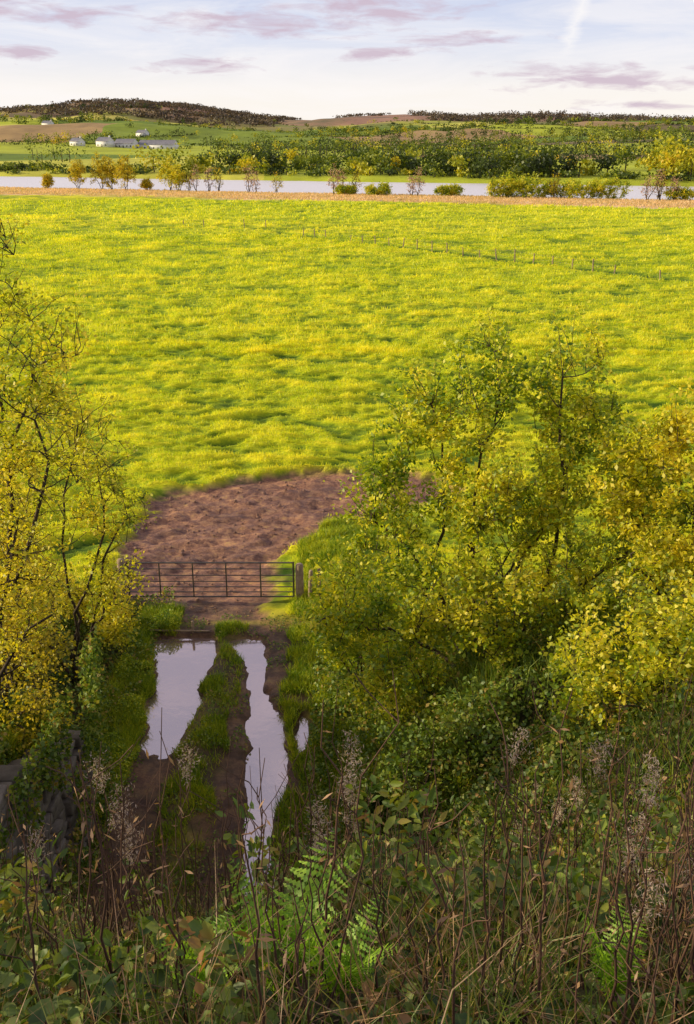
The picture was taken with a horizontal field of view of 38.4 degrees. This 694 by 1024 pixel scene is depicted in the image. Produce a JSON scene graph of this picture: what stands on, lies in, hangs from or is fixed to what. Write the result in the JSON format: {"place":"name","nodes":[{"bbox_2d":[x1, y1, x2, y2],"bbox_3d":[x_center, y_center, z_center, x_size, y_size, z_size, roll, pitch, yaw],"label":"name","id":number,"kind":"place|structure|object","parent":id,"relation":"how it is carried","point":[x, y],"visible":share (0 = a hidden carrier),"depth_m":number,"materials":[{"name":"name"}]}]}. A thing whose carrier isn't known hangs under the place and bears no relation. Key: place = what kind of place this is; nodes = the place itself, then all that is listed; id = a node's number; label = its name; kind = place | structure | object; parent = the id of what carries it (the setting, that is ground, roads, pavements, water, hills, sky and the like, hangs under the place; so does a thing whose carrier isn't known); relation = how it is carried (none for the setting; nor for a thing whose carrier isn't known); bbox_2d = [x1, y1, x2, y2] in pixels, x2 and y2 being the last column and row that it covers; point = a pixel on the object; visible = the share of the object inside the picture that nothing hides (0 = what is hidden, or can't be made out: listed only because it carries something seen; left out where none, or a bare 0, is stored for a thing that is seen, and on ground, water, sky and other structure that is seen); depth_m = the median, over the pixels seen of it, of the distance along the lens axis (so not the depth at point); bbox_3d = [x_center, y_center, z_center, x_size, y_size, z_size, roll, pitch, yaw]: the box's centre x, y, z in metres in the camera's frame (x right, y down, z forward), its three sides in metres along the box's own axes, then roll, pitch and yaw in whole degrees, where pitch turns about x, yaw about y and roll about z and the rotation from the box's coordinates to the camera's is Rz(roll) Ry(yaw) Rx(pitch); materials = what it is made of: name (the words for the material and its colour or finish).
{"place":"outdoors","nodes":[
{"label":"outdoors","id":0,"kind":"place"},
{"bbox_2d":[0,101,693,1023],"bbox_3d":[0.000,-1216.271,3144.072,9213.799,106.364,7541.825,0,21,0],"label":"ground","id":1,"kind":"structure","parent":0,"point":[158,537],"depth_m":55.24,"materials":[{"name":"green plant"}]},
{"bbox_2d":[0,490,82,759],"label":"sallow bush","id":2,"kind":"object","parent":1,"relation":"on","point":[23,710],"visible":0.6,"depth_m":15.75,"materials":[{"name":"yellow plant"}]},
{"bbox_2d":[0,473,82,696],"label":"sallow bush","id":3,"kind":"object","parent":1,"relation":"on","point":[34,652],"visible":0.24,"depth_m":18.86,"materials":[{"name":"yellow plant"}]},
{"bbox_2d":[0,729,95,914],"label":"stone retaining wall","id":4,"kind":"structure","parent":1,"relation":"on","point":[59,806],"depth_m":16.02,"materials":[{"name":"grey stone"}]},
{"bbox_2d":[0,689,96,847],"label":"wall ivy","id":5,"kind":"object","parent":4,"relation":"attached to","point":[12,744],"depth_m":15.88,"materials":[{"name":"green plant"}]},
{"bbox_2d":[0,626,116,935],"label":"hanging ivy","id":6,"kind":"object","parent":4,"relation":"attached to","point":[55,728],"visible":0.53,"depth_m":16.44,"materials":[{"name":"green plant"}]},
{"bbox_2d":[41,172,54,187],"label":"bush","id":7,"kind":"object","parent":1,"relation":"on","point":[47,180],"visible":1,"depth_m":267.99,"materials":[{"name":"yellow plant"}]},
{"bbox_2d":[42,120,53,124],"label":"cottage","id":8,"kind":"structure","parent":1,"relation":"on","point":[47,122],"depth_m":1394.35,"materials":[{"name":"paint"}]},
{"bbox_2d":[0,210,120,691],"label":"ash tree","id":9,"kind":"object","parent":1,"relation":"on","point":[9,582],"visible":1,"depth_m":12.87,"materials":[{"name":"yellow plant"}]},
{"bbox_2d":[38,924,89,965],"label":"fern","id":10,"kind":"object","parent":1,"relation":"on","point":[64,940],"visible":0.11,"depth_m":6.97,"materials":[{"name":"green plant"}]},
{"bbox_2d":[67,156,86,187],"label":"riverside tree","id":11,"kind":"object","parent":1,"relation":"on","point":[78,168],"visible":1,"depth_m":264.05,"materials":[{"name":"yellow plant"}]},
{"bbox_2d":[69,136,84,145],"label":"cottage","id":12,"kind":"structure","parent":1,"relation":"on","point":[76,141],"depth_m":831.28,"materials":[{"name":"paint"}]},
{"bbox_2d":[11,563,145,659],"bbox_3d":[-6.985,2.294,25.347,3.959,2.206,3.361,0,21,0],"label":"gateside bush","id":13,"kind":"object","parent":1,"relation":"on","point":[116,631],"visible":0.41,"depth_m":24.94,"materials":[{"name":"green plant"}]},
{"bbox_2d":[0,357,160,686],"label":"thorn tree","id":14,"kind":"object","parent":1,"relation":"on","point":[110,595],"visible":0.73,"depth_m":21.29,"materials":[{"name":"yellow plant"}]},
{"bbox_2d":[0,578,175,804],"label":"ivy bank","id":15,"kind":"structure","parent":1,"relation":"on","point":[106,673],"depth_m":23.77,"materials":[{"name":"green plant"}]},
{"bbox_2d":[0,599,186,927],"bbox_3d":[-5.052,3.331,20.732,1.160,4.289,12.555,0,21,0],"label":"shrubby verge","id":16,"kind":"structure","parent":1,"relation":"on","point":[146,663],"depth_m":22.52,"materials":[{"name":"green plant"}]},
{"bbox_2d":[60,922,130,982],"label":"fern","id":17,"kind":"object","parent":1,"relation":"on","point":[97,953],"visible":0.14,"depth_m":5.39,"materials":[{"name":"green plant"}]},
{"bbox_2d":[87,152,111,188],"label":"riverside tree","id":18,"kind":"object","parent":1,"relation":"on","point":[100,165],"visible":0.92,"depth_m":264.00,"materials":[{"name":"yellow plant"}]},
{"bbox_2d":[96,136,114,146],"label":"farmhouse","id":19,"kind":"object","parent":1,"relation":"on","point":[105,141],"visible":0.9,"depth_m":840.60,"materials":[{"name":"paint"}]},
{"bbox_2d":[98,155,120,189],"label":"riverside tree","id":20,"kind":"object","parent":1,"relation":"on","point":[110,174],"visible":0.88,"depth_m":263.17,"materials":[{"name":"yellow plant"}]},
{"bbox_2d":[117,558,126,596],"bbox_3d":[-6.450,1.997,28.558,0.203,1.400,0.203,-13,24,-32],"label":"wooden gatepost","id":21,"kind":"object","parent":1,"relation":"on","point":[119,563],"visible":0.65,"depth_m":28.34,"materials":[{"name":"brown wood"}]},
{"bbox_2d":[113,154,136,188],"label":"riverside tree","id":22,"kind":"object","parent":1,"relation":"on","point":[121,169],"visible":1,"depth_m":257.89,"materials":[{"name":"yellow plant"}]},
{"bbox_2d":[114,139,138,147],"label":"farm barn","id":23,"kind":"structure","parent":1,"relation":"on","point":[124,143],"depth_m":845.14,"materials":[{"name":"stone"}]},
{"bbox_2d":[136,129,148,136],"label":"cottage","id":24,"kind":"structure","parent":1,"relation":"on","point":[139,132],"depth_m":1165.31,"materials":[{"name":"paint"}]},
{"bbox_2d":[137,177,153,189],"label":"bush","id":25,"kind":"object","parent":1,"relation":"on","point":[146,184],"visible":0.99,"depth_m":258.84,"materials":[{"name":"plant"}]},
{"bbox_2d":[138,140,178,148],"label":"farm barn","id":26,"kind":"structure","parent":1,"relation":"on","point":[156,144],"depth_m":840.65,"materials":[{"name":"stone"}]},
{"bbox_2d":[156,155,178,189],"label":"riverside tree","id":27,"kind":"object","parent":1,"relation":"on","point":[168,171],"visible":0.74,"depth_m":255.91,"materials":[{"name":"yellow plant"}]},
{"bbox_2d":[166,164,188,189],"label":"riverside tree","id":28,"kind":"object","parent":1,"relation":"on","point":[178,175],"visible":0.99,"depth_m":253.66,"materials":[{"name":"yellow plant"}]},
{"bbox_2d":[140,638,215,758],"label":"puddle","id":29,"kind":"object","parent":1,"relation":"on","point":[184,666],"visible":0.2,"depth_m":24.29,"materials":[{"name":"liquid"}]},
{"bbox_2d":[150,629,209,631],"bbox_3d":[-4.500,3.193,26.790,1.602,0.098,0.060,-1,21,-2],"label":"fallen rail","id":30,"kind":"object","parent":1,"relation":"on","point":[163,630],"visible":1,"depth_m":26.78,"materials":[{"name":"brown wood"}]},
{"bbox_2d":[182,173,193,189],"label":"bare riverside tree","id":31,"kind":"object","parent":1,"relation":"on","point":[189,184],"visible":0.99,"depth_m":254.04,"materials":[{"name":"brown plant"}]},
{"bbox_2d":[127,618,250,966],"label":"track grass","id":32,"kind":"structure","parent":1,"relation":"on","point":[217,725],"depth_m":20.99,"materials":[{"name":"green plant"}]},
{"bbox_2d":[189,165,200,190],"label":"bare riverside tree","id":33,"kind":"object","parent":1,"relation":"on","point":[196,178],"visible":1,"depth_m":252.48,"materials":[{"name":"brown plant"}]},
{"bbox_2d":[149,905,244,1008],"bbox_3d":[-0.643,1.959,4.283,0.538,0.417,0.393,14,25,34],"label":"fern","id":34,"kind":"object","parent":1,"relation":"on","point":[190,956],"visible":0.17,"depth_m":4.30,"materials":[{"name":"green plant"}]},
{"bbox_2d":[94,611,309,955],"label":"track weeds","id":35,"kind":"object","parent":1,"relation":"on","point":[231,739],"visible":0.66,"depth_m":21.77,"materials":[{"name":"green plant"}]},
{"bbox_2d":[203,168,213,190],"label":"bare riverside tree","id":36,"kind":"object","parent":1,"relation":"on","point":[208,178],"visible":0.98,"depth_m":253.61,"materials":[{"name":"brown plant"}]},
{"bbox_2d":[126,562,294,596],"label":"field gate","id":37,"kind":"structure","parent":1,"relation":"on","point":[225,575],"depth_m":28.43,"materials":[{"name":"metal"}]},
{"bbox_2d":[212,169,222,190],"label":"bare riverside tree","id":38,"kind":"object","parent":1,"relation":"on","point":[217,181],"visible":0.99,"depth_m":253.51,"materials":[{"name":"brown plant"}]},
{"bbox_2d":[183,219,265,227],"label":"wire fence","id":39,"kind":"object","parent":1,"relation":"on","point":[203,222],"visible":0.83,"depth_m":151.45,"materials":[{"name":"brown wood"}]},
{"bbox_2d":[215,872,249,926],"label":"fern","id":40,"kind":"object","parent":1,"relation":"on","point":[234,892],"visible":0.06,"depth_m":6.65,"materials":[{"name":"green plant"}]},
{"bbox_2d":[243,165,255,190],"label":"bare riverside tree","id":41,"kind":"object","parent":1,"relation":"on","point":[248,175],"visible":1,"depth_m":249.10,"materials":[{"name":"brown plant"}]},
{"bbox_2d":[249,168,260,191],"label":"bare riverside tree","id":42,"kind":"object","parent":1,"relation":"on","point":[255,184],"visible":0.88,"depth_m":252.36,"materials":[{"name":"brown plant"}]},
{"bbox_2d":[228,639,308,910],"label":"puddle","id":43,"kind":"object","parent":1,"relation":"on","point":[263,729],"visible":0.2,"depth_m":22.08,"materials":[{"name":"liquid"}]},
{"bbox_2d":[270,171,283,192],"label":"bare riverside tree","id":44,"kind":"object","parent":1,"relation":"on","point":[273,180],"visible":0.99,"depth_m":247.19,"materials":[{"name":"brown plant"}]},
{"bbox_2d":[128,476,432,624],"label":"mud clods","id":45,"kind":"object","parent":1,"relation":"on","point":[182,550],"visible":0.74,"depth_m":33.90,"materials":[{"name":"brown soil"}]},
{"bbox_2d":[197,832,367,996],"bbox_3d":[-0.273,1.930,4.548,0.663,0.687,0.844,6,21,16],"label":"fern","id":46,"kind":"object","parent":1,"relation":"on","point":[284,923],"visible":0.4,"depth_m":4.57,"materials":[{"name":"green plant"}]},
{"bbox_2d":[295,563,303,598],"bbox_3d":[-1.360,2.061,28.582,0.222,1.250,0.222,4,21,10],"label":"wooden gatepost","id":47,"kind":"object","parent":1,"relation":"on","point":[299,578],"visible":0.81,"depth_m":28.44,"materials":[{"name":"brown wood"}]},
{"bbox_2d":[308,570,312,597],"bbox_3d":[-1.055,2.165,28.460,0.167,1.100,0.118,0,21,0],"label":"wooden fence post","id":48,"kind":"object","parent":1,"relation":"on","point":[310,583],"visible":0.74,"depth_m":28.38,"materials":[{"name":"brown wood"}]},
{"bbox_2d":[317,568,320,585],"bbox_3d":[-0.800,2.067,28.638,0.092,1.050,0.092,-13,24,-32],"label":"wooden fence post","id":49,"kind":"object","parent":1,"relation":"on","point":[318,569],"visible":0.28,"depth_m":28.50,"materials":[{"name":"brown wood"}]},
{"bbox_2d":[326,161,338,193],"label":"bare riverside tree","id":50,"kind":"object","parent":1,"relation":"on","point":[333,176],"visible":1,"depth_m":239.47,"materials":[{"name":"brown plant"}]},
{"bbox_2d":[269,888,410,1000],"bbox_3d":[-0.043,1.778,3.907,0.588,0.438,0.548,0,21,0],"label":"fern","id":51,"kind":"object","parent":1,"relation":"on","point":[345,962],"visible":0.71,"depth_m":3.96,"materials":[{"name":"green plant"}]},
{"bbox_2d":[334,168,347,187],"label":"bare riverside tree","id":52,"kind":"object","parent":1,"relation":"on","point":[343,176],"visible":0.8,"depth_m":241.41,"materials":[{"name":"brown plant"}]},
{"bbox_2d":[333,182,358,194],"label":"riverside bush","id":53,"kind":"object","parent":1,"relation":"on","point":[343,189],"visible":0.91,"depth_m":239.24,"materials":[{"name":"green plant"}]},
{"bbox_2d":[0,197,693,614],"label":"field grass","id":54,"kind":"structure","parent":1,"relation":"on","point":[246,347],"depth_m":76.50,"materials":[{"name":"green plant"}]},
{"bbox_2d":[0,659,693,1023],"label":"dead weed stalks","id":55,"kind":"object","parent":1,"relation":"on","point":[228,899],"visible":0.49,"depth_m":4.07,"materials":[{"name":"brown plant"}]},
{"bbox_2d":[0,833,693,1023],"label":"bramble patch","id":56,"kind":"object","parent":1,"relation":"on","point":[193,927],"visible":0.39,"depth_m":3.90,"materials":[{"name":"green plant"}]},
{"bbox_2d":[0,101,693,181],"bbox_3d":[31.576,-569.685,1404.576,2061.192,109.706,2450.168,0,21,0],"label":"distant trees","id":57,"kind":"object","parent":1,"relation":"on","point":[676,158],"visible":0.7,"depth_m":400.46,"materials":[{"name":"green plant"}]},
{"bbox_2d":[0,770,693,1017],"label":"nettle plants","id":58,"kind":"object","parent":1,"relation":"on","point":[576,874],"visible":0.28,"depth_m":5.36,"materials":[{"name":"green plant"}]},
{"bbox_2d":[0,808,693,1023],"bbox_3d":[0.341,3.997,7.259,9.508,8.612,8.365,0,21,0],"label":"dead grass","id":59,"kind":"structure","parent":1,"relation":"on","point":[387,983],"depth_m":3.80,"materials":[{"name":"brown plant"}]},
{"bbox_2d":[0,816,693,1023],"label":"foreground grass","id":60,"kind":"structure","parent":1,"relation":"on","point":[473,1003],"depth_m":3.90,"materials":[{"name":"green plant"}]},
{"bbox_2d":[0,97,693,126],"bbox_3d":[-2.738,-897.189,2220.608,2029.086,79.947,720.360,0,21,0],"label":"hill woods","id":61,"kind":"object","parent":1,"relation":"on","point":[245,117],"visible":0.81,"depth_m":2081.06,"materials":[{"name":"green plant"}]},
{"bbox_2d":[0,186,693,207],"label":"straw reeds","id":62,"kind":"object","parent":1,"relation":"on","point":[310,195],"visible":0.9,"depth_m":225.31,"materials":[{"name":"beige plant"}]},
{"bbox_2d":[19,717,693,984],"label":"willowherb seedheads","id":63,"kind":"object","parent":1,"relation":"on","point":[648,800],"visible":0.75,"depth_m":5.45,"materials":[{"name":"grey plant"}]},
{"bbox_2d":[348,170,365,193],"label":"bare riverside tree","id":64,"kind":"object","parent":1,"relation":"on","point":[355,177],"visible":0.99,"depth_m":239.05,"materials":[{"name":"brown plant"}]},
{"bbox_2d":[302,544,416,684],"bbox_3d":[0.363,2.428,22.624,2.717,4.016,2.420,14,25,33],"label":"thorn bush","id":65,"kind":"object","parent":1,"relation":"on","point":[332,649],"visible":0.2,"depth_m":22.38,"materials":[{"name":"green plant"}]},
{"bbox_2d":[363,181,393,195],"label":"riverside bush","id":66,"kind":"object","parent":1,"relation":"on","point":[372,189],"visible":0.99,"depth_m":235.97,"materials":[{"name":"green plant"}]},
{"bbox_2d":[266,515,492,880],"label":"verge grass","id":67,"kind":"structure","parent":1,"relation":"on","point":[332,531],"depth_m":23.63,"materials":[{"name":"green plant"}]},
{"bbox_2d":[406,175,418,194],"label":"bare riverside tree","id":68,"kind":"object","parent":1,"relation":"on","point":[409,184],"visible":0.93,"depth_m":235.70,"materials":[{"name":"brown plant"}]},
{"bbox_2d":[412,165,425,194],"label":"bare riverside tree","id":69,"kind":"object","parent":1,"relation":"on","point":[419,173],"visible":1,"depth_m":232.41,"materials":[{"name":"brown plant"}]},
{"bbox_2d":[356,669,525,813],"bbox_3d":[1.727,4.088,17.318,3.122,2.924,2.158,0,21,0],"label":"thorn bush","id":70,"kind":"object","parent":1,"relation":"on","point":[441,752],"visible":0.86,"depth_m":17.08,"materials":[{"name":"green plant"}]},
{"bbox_2d":[433,182,464,195],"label":"riverside bush","id":71,"kind":"object","parent":1,"relation":"on","point":[450,189],"visible":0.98,"depth_m":233.34,"materials":[{"name":"green plant"}]},
{"bbox_2d":[303,228,660,279],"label":"wire fence","id":72,"kind":"object","parent":1,"relation":"on","point":[362,236],"visible":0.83,"depth_m":110.89,"materials":[{"name":"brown wood"}]},
{"bbox_2d":[292,299,693,739],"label":"hawthorn bush","id":73,"kind":"object","parent":1,"relation":"on","point":[502,493],"visible":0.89,"depth_m":18.66,"materials":[{"name":"green plant"}]},
{"bbox_2d":[302,563,693,885],"bbox_3d":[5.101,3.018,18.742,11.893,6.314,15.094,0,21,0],"label":"nettle bank","id":74,"kind":"structure","parent":1,"relation":"on","point":[363,726],"depth_m":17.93,"materials":[{"name":"green plant"}]},
{"bbox_2d":[484,172,522,197],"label":"riverside bush","id":75,"kind":"object","parent":1,"relation":"on","point":[492,189],"visible":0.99,"depth_m":225.85,"materials":[{"name":"green plant"}]},
{"bbox_2d":[496,169,535,196],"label":"riverside bush","id":76,"kind":"object","parent":1,"relation":"on","point":[514,179],"visible":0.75,"depth_m":226.28,"materials":[{"name":"green plant"}]},
{"bbox_2d":[515,177,555,197],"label":"riverside bush","id":77,"kind":"object","parent":1,"relation":"on","point":[543,187],"visible":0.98,"depth_m":224.61,"materials":[{"name":"green plant"}]},
{"bbox_2d":[389,673,693,902],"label":"bramble patch","id":78,"kind":"object","parent":1,"relation":"on","point":[473,794],"visible":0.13,"depth_m":14.77,"materials":[{"name":"green plant"}]},
{"bbox_2d":[548,170,564,197],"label":"bare riverside tree","id":79,"kind":"object","parent":1,"relation":"on","point":[558,183],"visible":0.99,"depth_m":222.62,"materials":[{"name":"brown plant"}]},
{"bbox_2d":[544,177,579,197],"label":"riverside bush","id":80,"kind":"object","parent":1,"relation":"on","point":[561,190],"visible":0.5,"depth_m":225.36,"materials":[{"name":"green plant"}]},
{"bbox_2d":[562,178,606,198],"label":"riverside bush","id":81,"kind":"object","parent":1,"relation":"on","point":[581,189],"visible":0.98,"depth_m":221.99,"materials":[{"name":"green plant"}]},
{"bbox_2d":[588,174,632,198],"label":"riverside bush","id":82,"kind":"object","parent":1,"relation":"on","point":[611,182],"visible":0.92,"depth_m":222.48,"materials":[{"name":"green plant"}]},
{"bbox_2d":[529,566,693,736],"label":"elder bush","id":83,"kind":"object","parent":1,"relation":"on","point":[679,625],"visible":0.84,"depth_m":15.30,"materials":[{"name":"yellow plant"}]},
{"bbox_2d":[575,895,647,1000],"bbox_3d":[1.143,1.923,4.325,0.314,0.414,0.424,0,21,0],"label":"fern","id":84,"kind":"object","parent":1,"relation":"on","point":[604,956],"visible":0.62,"depth_m":4.28,"materials":[{"name":"green plant"}]},
{"bbox_2d":[591,896,657,945],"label":"fern","id":85,"kind":"object","parent":1,"relation":"on","point":[626,922],"visible":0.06,"depth_m":5.62,"materials":[{"name":"green plant"}]},
{"bbox_2d":[583,370,693,657],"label":"golden hawthorn bush","id":86,"kind":"object","parent":1,"relation":"on","point":[672,443],"visible":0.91,"depth_m":17.37,"materials":[{"name":"yellow plant"}]},
{"bbox_2d":[640,175,654,199],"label":"bare riverside tree","id":87,"kind":"object","parent":1,"relation":"on","point":[647,189],"visible":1,"depth_m":217.21,"materials":[{"name":"brown plant"}]},
{"bbox_2d":[653,168,665,200],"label":"bare riverside tree","id":88,"kind":"object","parent":1,"relation":"on","point":[660,181],"visible":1,"depth_m":216.51,"materials":[{"name":"brown plant"}]},
{"bbox_2d":[650,169,668,199],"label":"bare riverside tree","id":89,"kind":"object","parent":1,"relation":"on","point":[664,172],"visible":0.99,"depth_m":217.28,"materials":[{"name":"brown plant"}]},
{"bbox_2d":[670,176,682,198],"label":"bare riverside tree","id":90,"kind":"object","parent":1,"relation":"on","point":[676,184],"visible":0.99,"depth_m":216.12,"materials":[{"name":"brown plant"}]},
{"bbox_2d":[662,185,693,199],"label":"riverside bush","id":91,"kind":"object","parent":1,"relation":"on","point":[684,193],"visible":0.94,"depth_m":216.89,"materials":[{"name":"green plant"}]},
{"bbox_3d":[0.610,7.143,15.425,0.658,1.267,5.325,0,20,0],"label":"stone retaining wall","id":92,"kind":"object","parent":1,"relation":"on","visible":0},
{"bbox_2d":[350,788,368,842],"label":"hanging ivy","id":93,"kind":"object","parent":92,"relation":"attached to","point":[362,825],"visible":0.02,"depth_m":17.15,"materials":[{"name":"green plant"}]},
{"bbox_2d":[356,757,427,862],"bbox_3d":[0.753,5.846,15.582,1.196,3.195,6.184,0,21,0],"label":"wall ivy","id":94,"kind":"object","parent":92,"relation":"attached to","point":[372,807],"depth_m":17.83,"materials":[{"name":"green plant"}]},
{"bbox_2d":[0,176,693,199],"bbox_3d":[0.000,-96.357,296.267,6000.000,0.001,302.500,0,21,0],"label":"river","id":95,"kind":"structure","parent":0,"point":[475,189],"depth_m":307.11,"materials":[{"name":"liquid"}]},
{"bbox_2d":[0,0,693,119],"label":"sky","id":96,"kind":"structure","parent":0,"point":[303,59],"materials":[{"name":"white"}]}
]}

